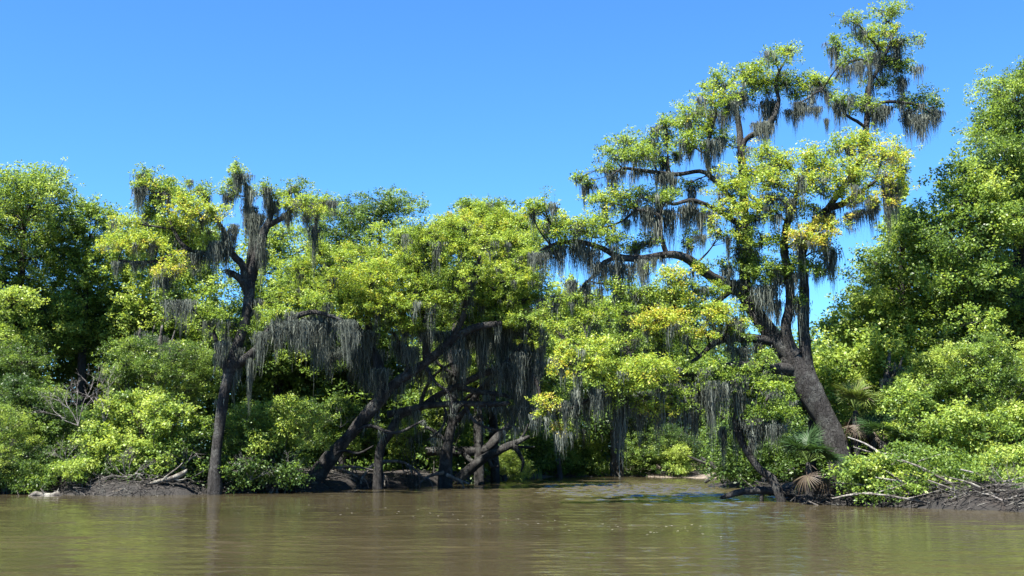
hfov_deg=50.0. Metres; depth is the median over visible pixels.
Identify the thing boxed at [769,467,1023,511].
twig litter
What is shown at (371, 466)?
exposed root
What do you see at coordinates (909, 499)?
fallen branch
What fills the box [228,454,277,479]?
bare shrub
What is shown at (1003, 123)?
broadleaf tree
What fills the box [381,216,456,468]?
broadleaf tree
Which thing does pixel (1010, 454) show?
shrub
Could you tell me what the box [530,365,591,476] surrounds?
broadleaf tree
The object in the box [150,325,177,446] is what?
dead tree
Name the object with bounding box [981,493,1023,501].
fallen branch
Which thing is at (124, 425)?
shrub
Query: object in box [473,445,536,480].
shrub
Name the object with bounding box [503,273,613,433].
broadleaf tree
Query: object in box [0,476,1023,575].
water
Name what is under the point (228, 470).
ground cover
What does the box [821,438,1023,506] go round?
ground cover
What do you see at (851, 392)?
palmetto
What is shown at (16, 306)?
broadleaf tree
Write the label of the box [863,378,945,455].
shrub
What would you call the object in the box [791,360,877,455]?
shrub
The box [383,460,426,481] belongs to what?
exposed root
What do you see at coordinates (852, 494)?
fallen branch
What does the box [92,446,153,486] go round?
bare shrub
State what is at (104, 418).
bare shrub
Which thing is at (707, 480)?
fallen log
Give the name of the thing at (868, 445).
fallen branch
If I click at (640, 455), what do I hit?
shrub
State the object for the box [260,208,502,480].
live oak
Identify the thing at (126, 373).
shrub
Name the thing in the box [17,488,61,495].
fallen log
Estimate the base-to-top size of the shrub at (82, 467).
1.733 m
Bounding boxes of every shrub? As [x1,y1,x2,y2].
[0,328,60,443]
[0,368,101,476]
[0,400,53,493]
[0,458,60,494]
[34,374,100,425]
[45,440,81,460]
[49,453,106,490]
[69,386,214,479]
[73,360,118,421]
[88,453,164,481]
[90,328,228,449]
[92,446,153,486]
[150,464,203,478]
[152,438,204,469]
[222,391,340,492]
[222,453,310,488]
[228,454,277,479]
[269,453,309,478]
[294,390,389,473]
[380,414,440,486]
[411,359,483,472]
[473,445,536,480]
[521,422,608,476]
[614,416,714,476]
[652,436,695,477]
[699,440,777,478]
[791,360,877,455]
[841,449,914,489]
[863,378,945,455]
[881,324,1023,458]
[890,462,970,499]
[901,390,1023,474]
[949,465,1023,497]
[978,443,1023,489]
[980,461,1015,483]
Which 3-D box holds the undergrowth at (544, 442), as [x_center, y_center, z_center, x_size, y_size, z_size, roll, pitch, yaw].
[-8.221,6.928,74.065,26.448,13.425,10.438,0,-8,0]
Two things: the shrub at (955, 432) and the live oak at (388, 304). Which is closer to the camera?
the shrub at (955, 432)
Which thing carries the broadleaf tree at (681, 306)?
on the ground at (183, 488)
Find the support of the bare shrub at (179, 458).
on the ground cover at (228, 470)
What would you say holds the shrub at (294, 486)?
on the ground at (183, 488)
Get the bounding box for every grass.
[486,458,552,477]
[529,456,646,475]
[583,463,658,475]
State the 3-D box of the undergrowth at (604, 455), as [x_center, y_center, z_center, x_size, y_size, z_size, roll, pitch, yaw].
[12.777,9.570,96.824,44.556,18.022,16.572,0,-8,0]
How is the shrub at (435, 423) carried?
on the ground at (183, 488)
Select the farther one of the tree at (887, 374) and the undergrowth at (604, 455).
the undergrowth at (604, 455)
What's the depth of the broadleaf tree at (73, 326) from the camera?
59.52 m
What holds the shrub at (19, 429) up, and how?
on the ground at (183, 488)
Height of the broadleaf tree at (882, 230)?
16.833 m
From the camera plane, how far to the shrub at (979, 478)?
37.04 m
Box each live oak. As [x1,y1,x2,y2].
[91,156,363,494]
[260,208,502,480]
[372,221,564,488]
[395,194,545,486]
[517,0,948,480]
[717,376,802,501]
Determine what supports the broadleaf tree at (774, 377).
on the ground at (183, 488)
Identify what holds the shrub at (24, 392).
on the ground at (183, 488)
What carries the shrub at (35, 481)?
on the ground at (183, 488)
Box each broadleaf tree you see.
[0,157,97,467]
[34,192,130,462]
[79,202,244,438]
[221,213,332,457]
[269,255,415,468]
[292,184,431,465]
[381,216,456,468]
[392,255,558,484]
[436,194,552,482]
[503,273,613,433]
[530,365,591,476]
[563,378,654,475]
[572,273,725,461]
[578,300,724,461]
[677,336,835,461]
[796,288,950,451]
[827,197,962,452]
[871,182,919,243]
[901,147,1023,436]
[948,55,1023,440]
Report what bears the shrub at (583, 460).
on the ground at (183, 488)
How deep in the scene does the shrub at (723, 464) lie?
69.67 m
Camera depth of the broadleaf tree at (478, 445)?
61.38 m
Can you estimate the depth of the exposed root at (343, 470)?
55.39 m
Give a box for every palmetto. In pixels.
[774,423,848,503]
[786,398,840,482]
[828,376,885,456]
[851,392,896,452]
[852,405,919,456]
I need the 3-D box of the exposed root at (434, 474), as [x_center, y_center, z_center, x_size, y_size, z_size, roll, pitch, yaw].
[-4.061,9.652,55.311,1.532,0.939,0.520,4,-9,-25]
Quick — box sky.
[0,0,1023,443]
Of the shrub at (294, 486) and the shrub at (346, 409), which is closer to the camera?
the shrub at (294, 486)
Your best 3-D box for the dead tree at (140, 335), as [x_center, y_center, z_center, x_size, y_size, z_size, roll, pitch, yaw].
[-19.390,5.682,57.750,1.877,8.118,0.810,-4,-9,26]
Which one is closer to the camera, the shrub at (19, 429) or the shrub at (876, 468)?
the shrub at (876, 468)
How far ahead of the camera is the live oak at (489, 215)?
58.39 m
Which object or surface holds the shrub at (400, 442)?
on the ground at (183, 488)
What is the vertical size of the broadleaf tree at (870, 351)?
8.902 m
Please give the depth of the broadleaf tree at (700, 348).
88.50 m
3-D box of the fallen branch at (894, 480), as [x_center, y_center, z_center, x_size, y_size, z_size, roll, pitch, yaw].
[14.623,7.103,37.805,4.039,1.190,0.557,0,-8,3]
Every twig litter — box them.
[16,465,465,495]
[527,469,769,487]
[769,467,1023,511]
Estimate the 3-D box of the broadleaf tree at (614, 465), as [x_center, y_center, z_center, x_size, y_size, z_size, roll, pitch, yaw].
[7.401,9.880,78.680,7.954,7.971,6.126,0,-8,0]
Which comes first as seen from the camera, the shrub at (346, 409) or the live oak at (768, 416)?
the live oak at (768, 416)
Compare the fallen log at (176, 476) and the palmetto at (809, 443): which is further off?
the fallen log at (176, 476)
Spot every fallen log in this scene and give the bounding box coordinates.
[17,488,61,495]
[128,463,187,484]
[425,420,514,462]
[454,424,534,483]
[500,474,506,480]
[688,456,780,482]
[720,486,795,500]
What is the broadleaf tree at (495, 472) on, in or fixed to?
on the ground at (183, 488)
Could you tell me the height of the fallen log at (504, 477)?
0.405 m
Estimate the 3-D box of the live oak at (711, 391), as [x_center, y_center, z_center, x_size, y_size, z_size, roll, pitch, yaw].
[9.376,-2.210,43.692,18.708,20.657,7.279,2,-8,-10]
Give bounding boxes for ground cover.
[0,438,320,493]
[695,401,864,487]
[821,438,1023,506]
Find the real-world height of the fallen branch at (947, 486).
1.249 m
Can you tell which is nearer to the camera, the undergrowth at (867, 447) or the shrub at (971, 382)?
the shrub at (971, 382)
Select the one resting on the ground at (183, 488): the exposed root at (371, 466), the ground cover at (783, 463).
the ground cover at (783, 463)
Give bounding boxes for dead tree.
[130,320,156,428]
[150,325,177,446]
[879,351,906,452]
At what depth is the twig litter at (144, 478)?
48.91 m
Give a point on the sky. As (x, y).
(447, 101)
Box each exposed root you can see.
[331,465,373,478]
[333,466,366,483]
[360,464,373,487]
[372,463,388,486]
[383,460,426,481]
[416,470,443,487]
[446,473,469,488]
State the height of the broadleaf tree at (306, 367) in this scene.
13.362 m
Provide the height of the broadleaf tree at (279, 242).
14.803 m
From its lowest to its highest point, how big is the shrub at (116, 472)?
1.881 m
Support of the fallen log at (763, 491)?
on the water
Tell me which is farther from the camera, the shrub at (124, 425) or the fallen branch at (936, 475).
the shrub at (124, 425)
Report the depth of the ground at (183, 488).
47.89 m
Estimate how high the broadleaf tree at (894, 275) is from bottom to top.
13.060 m
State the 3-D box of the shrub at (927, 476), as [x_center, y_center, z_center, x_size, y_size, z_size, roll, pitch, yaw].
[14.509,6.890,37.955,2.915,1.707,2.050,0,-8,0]
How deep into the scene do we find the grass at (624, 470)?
79.63 m
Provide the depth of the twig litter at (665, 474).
75.87 m
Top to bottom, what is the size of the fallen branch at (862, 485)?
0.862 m
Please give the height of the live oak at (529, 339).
14.443 m
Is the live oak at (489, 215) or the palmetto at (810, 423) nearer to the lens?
the palmetto at (810, 423)
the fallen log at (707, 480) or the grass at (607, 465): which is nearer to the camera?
the fallen log at (707, 480)
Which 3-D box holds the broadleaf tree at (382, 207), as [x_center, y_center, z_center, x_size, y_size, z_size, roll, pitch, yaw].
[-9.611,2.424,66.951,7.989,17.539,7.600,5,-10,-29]
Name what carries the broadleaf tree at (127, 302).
on the ground at (183, 488)
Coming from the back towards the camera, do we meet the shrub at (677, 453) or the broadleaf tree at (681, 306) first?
the broadleaf tree at (681, 306)
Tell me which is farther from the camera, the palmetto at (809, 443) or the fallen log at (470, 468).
the fallen log at (470, 468)
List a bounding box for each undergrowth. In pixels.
[0,261,491,483]
[213,295,571,479]
[455,310,833,461]
[784,249,1012,469]
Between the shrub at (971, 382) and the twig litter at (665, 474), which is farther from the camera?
the twig litter at (665, 474)
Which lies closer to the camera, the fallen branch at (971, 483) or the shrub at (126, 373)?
the fallen branch at (971, 483)
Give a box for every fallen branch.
[832,482,900,491]
[832,483,906,499]
[848,437,908,459]
[853,489,943,503]
[876,477,940,490]
[901,459,981,488]
[928,480,1000,495]
[949,477,1021,495]
[960,469,1023,487]
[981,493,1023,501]
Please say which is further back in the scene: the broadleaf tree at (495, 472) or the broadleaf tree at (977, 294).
the broadleaf tree at (495, 472)
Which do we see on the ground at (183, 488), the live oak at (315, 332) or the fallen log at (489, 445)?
the live oak at (315, 332)
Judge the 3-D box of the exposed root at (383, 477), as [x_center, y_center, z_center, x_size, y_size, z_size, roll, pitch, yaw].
[-6.642,9.431,55.489,1.167,1.196,0.196,-6,-10,38]
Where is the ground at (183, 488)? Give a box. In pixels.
[0,450,1023,511]
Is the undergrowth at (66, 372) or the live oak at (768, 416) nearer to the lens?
the live oak at (768, 416)
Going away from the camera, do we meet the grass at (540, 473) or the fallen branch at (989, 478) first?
the fallen branch at (989, 478)
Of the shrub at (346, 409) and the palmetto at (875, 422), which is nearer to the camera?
the palmetto at (875, 422)
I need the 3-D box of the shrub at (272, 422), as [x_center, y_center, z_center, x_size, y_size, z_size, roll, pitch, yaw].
[-10.736,7.183,50.054,5.878,5.002,3.850,0,-8,0]
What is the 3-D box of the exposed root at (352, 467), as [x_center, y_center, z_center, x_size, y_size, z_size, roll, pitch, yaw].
[-8.186,9.281,55.434,2.743,0.654,0.359,-2,-9,14]
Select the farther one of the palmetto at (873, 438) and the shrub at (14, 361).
the shrub at (14, 361)

